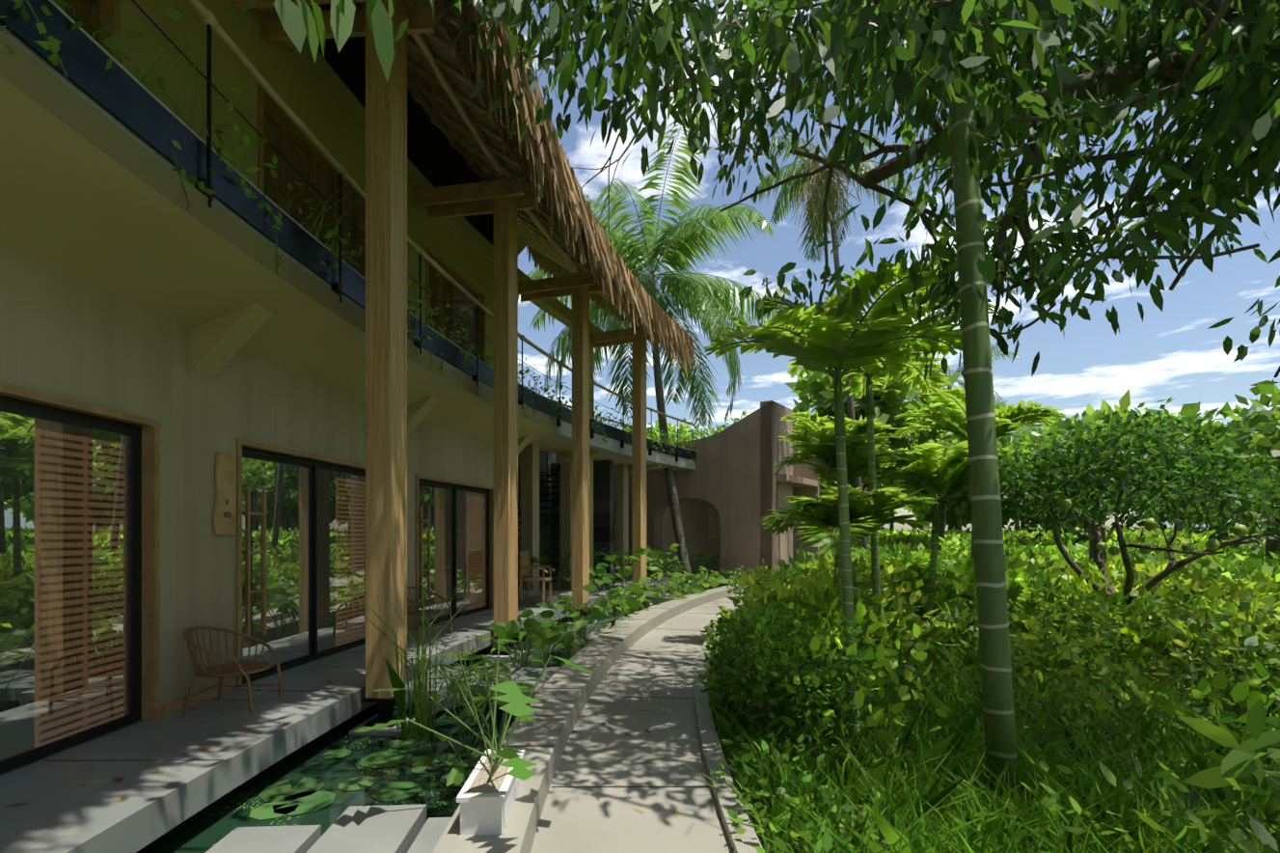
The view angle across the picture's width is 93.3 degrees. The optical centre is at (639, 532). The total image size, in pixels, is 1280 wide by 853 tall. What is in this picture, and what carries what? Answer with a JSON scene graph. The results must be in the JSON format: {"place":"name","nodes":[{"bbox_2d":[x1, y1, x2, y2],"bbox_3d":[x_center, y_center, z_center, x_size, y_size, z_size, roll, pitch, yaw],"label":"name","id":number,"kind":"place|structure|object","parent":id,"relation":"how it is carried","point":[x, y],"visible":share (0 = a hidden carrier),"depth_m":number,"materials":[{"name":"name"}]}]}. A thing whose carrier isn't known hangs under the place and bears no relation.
{"place":"outdoors","nodes":[
{"label":"outdoors","id":0,"kind":"place"},
{"bbox_2d":[136,587,710,852],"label":"pond water","id":1,"kind":"structure","parent":0,"point":[205,829],"depth_m":4.78,"materials":[{"name":"green liquid"}]},
{"bbox_2d":[249,608,641,818],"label":"lily pads","id":2,"kind":"object","parent":1,"relation":"on","point":[308,794],"visible":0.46,"depth_m":4.54,"materials":[{"name":"green plant"}]},
{"bbox_2d":[0,0,1060,785],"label":"plant stems","id":3,"kind":"object","parent":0,"point":[833,372],"visible":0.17,"depth_m":7.13,"materials":[{"name":"green plant"}]},
{"bbox_2d":[352,637,593,780],"bbox_3d":[-0.882,0.909,3.521,1.227,0.543,1.078,0,0,23],"label":"philodendron","id":4,"kind":"object","parent":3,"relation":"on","point":[516,697],"visible":1,"depth_m":3.02,"materials":[{"name":"green plant"}]},
{"bbox_2d":[429,0,697,376],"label":"thatched roof","id":5,"kind":"structure","parent":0,"point":[557,187],"depth_m":8.35,"materials":[{"name":"brown wicker"}]},
{"bbox_2d":[0,0,1279,852],"bbox_3d":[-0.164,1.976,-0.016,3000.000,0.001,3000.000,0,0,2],"label":"ground","id":6,"kind":"structure","parent":0,"point":[1102,747],"depth_m":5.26,"materials":[{"name":"green plant"}]},
{"bbox_2d":[0,573,710,852],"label":"walkway slab","id":7,"kind":"structure","parent":6,"relation":"on","point":[63,811],"depth_m":4.16,"materials":[{"name":"concrete"}]},
{"bbox_2d":[0,245,628,716],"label":"ground floor wall","id":8,"kind":"structure","parent":7,"relation":"on","point":[66,337],"depth_m":5.32,"materials":[{"name":"grey paint"}]},
{"bbox_2d":[212,451,236,534],"bbox_3d":[-3.916,-0.369,5.700,0.022,0.770,0.280,0,0,3],"label":"wooden sign","id":9,"kind":"object","parent":8,"relation":"attached to","point":[225,474],"visible":0.96,"depth_m":5.69,"materials":[{"name":"brown wood"}]},
{"bbox_2d":[0,395,489,774],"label":"door frames","id":10,"kind":"structure","parent":8,"relation":"in","point":[133,432],"depth_m":4.86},
{"bbox_2d":[0,277,486,760],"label":"door glass","id":11,"kind":"object","parent":10,"relation":"in","point":[64,579],"visible":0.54,"depth_m":4.60,"materials":[{"name":"clear glass"}]},
{"bbox_2d":[0,0,493,719],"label":"oak frames","id":12,"kind":"structure","parent":8,"relation":"attached to","point":[150,550],"depth_m":5.87,"materials":[{"name":"brown wood"}]},
{"bbox_2d":[181,586,452,716],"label":"rattan chairs","id":13,"kind":"object","parent":7,"relation":"on","point":[234,667],"visible":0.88,"depth_m":5.33,"materials":[{"name":"brown wicker"}]},
{"bbox_2d":[120,0,604,584],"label":"wall","id":14,"kind":"structure","parent":7,"relation":"on","point":[319,98],"depth_m":6.59,"materials":[{"name":"beige paint"}]},
{"bbox_2d":[0,30,680,473],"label":"balcony soffit","id":15,"kind":"structure","parent":14,"relation":"attached to","point":[93,197],"depth_m":4.38,"materials":[{"name":"beige paint"}]},
{"bbox_2d":[63,0,453,342],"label":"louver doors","id":16,"kind":"structure","parent":15,"relation":"on","point":[300,155],"depth_m":7.15,"materials":[{"name":"brown wood"}]},
{"bbox_2d":[0,0,696,472],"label":"balcony fascia","id":17,"kind":"structure","parent":15,"relation":"attached to","point":[610,448],"depth_m":5.86,"materials":[{"name":"metal"}]},
{"bbox_2d":[0,0,696,460],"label":"planter box","id":18,"kind":"object","parent":15,"relation":"on","point":[118,93],"visible":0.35,"depth_m":4.09,"materials":[{"name":"metal"}]},
{"bbox_2d":[0,0,698,464],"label":"balcony plants","id":19,"kind":"object","parent":15,"relation":"attached to","point":[114,44],"visible":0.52,"depth_m":4.70,"materials":[{"name":"green plant"}]},
{"bbox_2d":[232,0,656,348],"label":"roof beams","id":20,"kind":"structure","parent":14,"relation":"attached to","point":[460,200],"depth_m":9.37,"materials":[{"name":"brown wood"}]},
{"bbox_2d":[131,0,693,726],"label":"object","id":21,"kind":"structure","parent":7,"relation":"on","point":[384,710],"depth_m":5.98,"materials":[{"name":"black metal"}]},
{"bbox_2d":[187,0,695,433],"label":"bamboo poles","id":22,"kind":"object","parent":21,"relation":"on","point":[208,16],"visible":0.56,"depth_m":8.65,"materials":[{"name":"brown wood"}]},
{"bbox_2d":[357,1,599,279],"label":"roof battens","id":23,"kind":"object","parent":22,"relation":"on","point":[450,81],"visible":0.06,"depth_m":8.84,"materials":[{"name":"brown wood"}]},
{"bbox_2d":[354,0,595,272],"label":"roof underside","id":24,"kind":"object","parent":23,"relation":"on","point":[442,52],"visible":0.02,"depth_m":8.73,"materials":[{"name":"brown wood"}]},
{"bbox_2d":[517,237,526,255],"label":"thatch roof","id":25,"kind":"structure","parent":23,"relation":"on","point":[522,245],"depth_m":18.22,"materials":[{"name":"brown wicker"}]},
{"bbox_2d":[365,0,646,698],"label":"wooden columns","id":26,"kind":"structure","parent":21,"relation":"on","point":[386,347],"depth_m":6.05,"materials":[{"name":"brown wood"}]},
{"bbox_2d":[517,449,614,586],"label":"slate walls","id":27,"kind":"structure","parent":7,"relation":"on","point":[603,505],"depth_m":17.88,"materials":[{"name":"tile"}]},
{"bbox_2d":[628,400,819,580],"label":"arch building","id":28,"kind":"structure","parent":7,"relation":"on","point":[737,483],"depth_m":19.75,"materials":[{"name":"beige paint"}]},
{"bbox_2d":[708,502,720,538],"bbox_3d":[3.206,-0.585,23.395,1.200,1.600,0.060,0,0,35],"label":"bamboo blind","id":29,"kind":"object","parent":28,"relation":"attached to","point":[714,524],"visible":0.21,"depth_m":23.57,"materials":[{"name":"brown wood"}]},
{"bbox_2d":[308,3,531,629],"bbox_3d":[-3.446,-2.894,2.017,4.584,10.220,21.980,0,0,-4],"label":"dark interior","id":30,"kind":"object","parent":6,"relation":"on","point":[435,158],"visible":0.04,"depth_m":9.83,"materials":[{"name":"black"}]},
{"bbox_2d":[349,589,653,735],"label":"plinths","id":31,"kind":"object","parent":6,"relation":"on","point":[535,596],"visible":0.21,"depth_m":9.23,"materials":[{"name":"concrete"}]},
{"bbox_2d":[519,550,554,599],"bbox_3d":[-2.104,0.871,12.431,0.587,0.970,0.627,0,0,6],"label":"wooden armchair","id":32,"kind":"object","parent":31,"relation":"on","point":[526,565],"visible":1,"depth_m":12.33,"materials":[{"name":"brown wood"}]},
{"bbox_2d":[432,581,769,852],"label":"curb","id":33,"kind":"structure","parent":6,"relation":"on","point":[561,709],"depth_m":4.78,"materials":[{"name":"concrete"}]},
{"bbox_2d":[205,592,688,852],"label":"stepping stones","id":34,"kind":"object","parent":33,"relation":"on","point":[387,829],"visible":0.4,"depth_m":3.22,"materials":[{"name":"concrete"}]},
{"bbox_2d":[456,748,525,835],"bbox_3d":[-0.820,1.437,3.404,0.240,0.197,0.690,0,0,-2],"label":"white planter","id":35,"kind":"object","parent":33,"relation":"on","point":[484,813],"visible":0.64,"depth_m":3.08,"materials":[{"name":"white ceramic"}]},
{"bbox_2d":[466,750,517,793],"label":"planter pebbles","id":36,"kind":"object","parent":35,"relation":"on","point":[479,784],"visible":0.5,"depth_m":3.26,"materials":[{"name":"beige gravel"}]},
{"bbox_2d":[410,538,733,786],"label":"pond plants","id":37,"kind":"object","parent":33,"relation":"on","point":[548,630],"visible":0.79,"depth_m":10.59,"materials":[{"name":"green plant"}]},
{"bbox_2d":[517,107,1021,593],"bbox_3d":[7.472,-5.240,23.196,24.604,14.510,12.112,0,0,-22],"label":"palm","id":38,"kind":"object","parent":6,"relation":"on","point":[696,303],"depth_m":19.39,"materials":[{"name":"green plant"}]},
{"bbox_2d":[788,128,872,245],"bbox_3d":[5.678,-10.409,18.250,2.583,3.442,2.486,0,0,2],"label":"dry palm skirt","id":39,"kind":"object","parent":38,"relation":"hanging from","point":[810,191],"visible":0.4,"depth_m":18.17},
{"bbox_2d":[725,730,969,763],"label":"plants","id":40,"kind":"object","parent":6,"relation":"on","point":[818,753],"depth_m":5.36,"materials":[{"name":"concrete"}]},
{"bbox_2d":[416,352,1279,727],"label":"shrubs","id":41,"kind":"object","parent":6,"relation":"on","point":[1262,589],"visible":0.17,"depth_m":9.51,"materials":[{"name":"green plant"}]},
{"bbox_2d":[443,0,1279,663],"bbox_3d":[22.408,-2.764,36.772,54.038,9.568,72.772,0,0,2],"label":"tree","id":42,"kind":"object","parent":6,"relation":"on","point":[889,168],"visible":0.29,"depth_m":5.53,"materials":[{"name":"brown plant"}]},
{"bbox_2d":[242,0,394,81],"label":"hanging leaves","id":43,"kind":"object","parent":42,"relation":"attached to","point":[298,22],"visible":1,"depth_m":2.79,"materials":[{"name":"green plant"}]},
{"bbox_2d":[394,0,1279,381],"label":"canopy leaves","id":44,"kind":"object","parent":42,"relation":"on","point":[993,33],"visible":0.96,"depth_m":4.27,"materials":[{"name":"green plant"}]},
{"bbox_2d":[886,402,1231,529],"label":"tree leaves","id":45,"kind":"object","parent":42,"relation":"attached to","point":[950,522],"visible":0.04,"depth_m":47.76,"materials":[{"name":"green plant"}]},
{"bbox_2d":[940,396,1279,547],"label":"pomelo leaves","id":46,"kind":"object","parent":42,"relation":"on","point":[1236,502],"visible":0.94,"depth_m":8.40,"materials":[{"name":"green plant"}]},
{"bbox_2d":[1018,498,1258,555],"bbox_3d":[6.922,-0.056,8.557,3.200,0.780,2.848,0,0,-30],"label":"pomelo fruit","id":47,"kind":"object","parent":42,"relation":"hanging from","point":[1239,530],"visible":0.75,"depth_m":8.05,"materials":[{"name":"green food"}]},
{"bbox_2d":[703,250,1067,755],"bbox_3d":[3.462,-3.969,8.080,5.689,11.908,11.545,0,0,22],"label":"tree","id":48,"kind":"object","parent":6,"relation":"on","point":[824,331],"depth_m":7.77,"materials":[{"name":"green plant"}]},
{"bbox_2d":[661,379,1279,715],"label":"shrub leaves","id":49,"kind":"object","parent":6,"relation":"on","point":[1265,439],"visible":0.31,"depth_m":12.02,"materials":[{"name":"green plant"}]},
{"bbox_2d":[948,36,1019,802],"bbox_3d":[2.463,-2.854,4.556,0.682,9.669,0.210,0,0,25],"label":"tree trunk","id":50,"kind":"object","parent":6,"relation":"on","point":[997,700],"visible":0.69,"depth_m":4.44,"materials":[{"name":"green plant"}]},
{"bbox_2d":[695,575,1279,852],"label":"shrub leaves","id":51,"kind":"object","parent":6,"relation":"on","point":[1251,753],"visible":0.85,"depth_m":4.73,"materials":[{"name":"green plant"}]},
{"bbox_2d":[530,584,784,852],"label":"garden path","id":52,"kind":"structure","parent":0,"point":[598,752],"depth_m":4.51,"materials":[{"name":"concrete"}]},
{"bbox_2d":[0,582,715,830],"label":"leaf litter","id":53,"kind":"object","parent":52,"relation":"on","point":[677,813],"visible":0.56,"depth_m":4.59,"materials":[{"name":"brown plant"}]},
{"bbox_2d":[44,587,733,787],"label":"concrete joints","id":54,"kind":"object","parent":52,"relation":"on","point":[502,746],"visible":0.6,"depth_m":4.34,"materials":[{"name":"grey concrete"}]},
{"bbox_2d":[510,0,1279,532],"label":"sky","id":55,"kind":"structure","parent":0,"point":[1172,352],"materials":[{"name":"blue"}]},
{"bbox_2d":[1140,397,1279,530],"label":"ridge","id":56,"kind":"structure","parent":0,"point":[1254,408],"depth_m":624.17,"materials":[{"name":"plant"}]}
]}

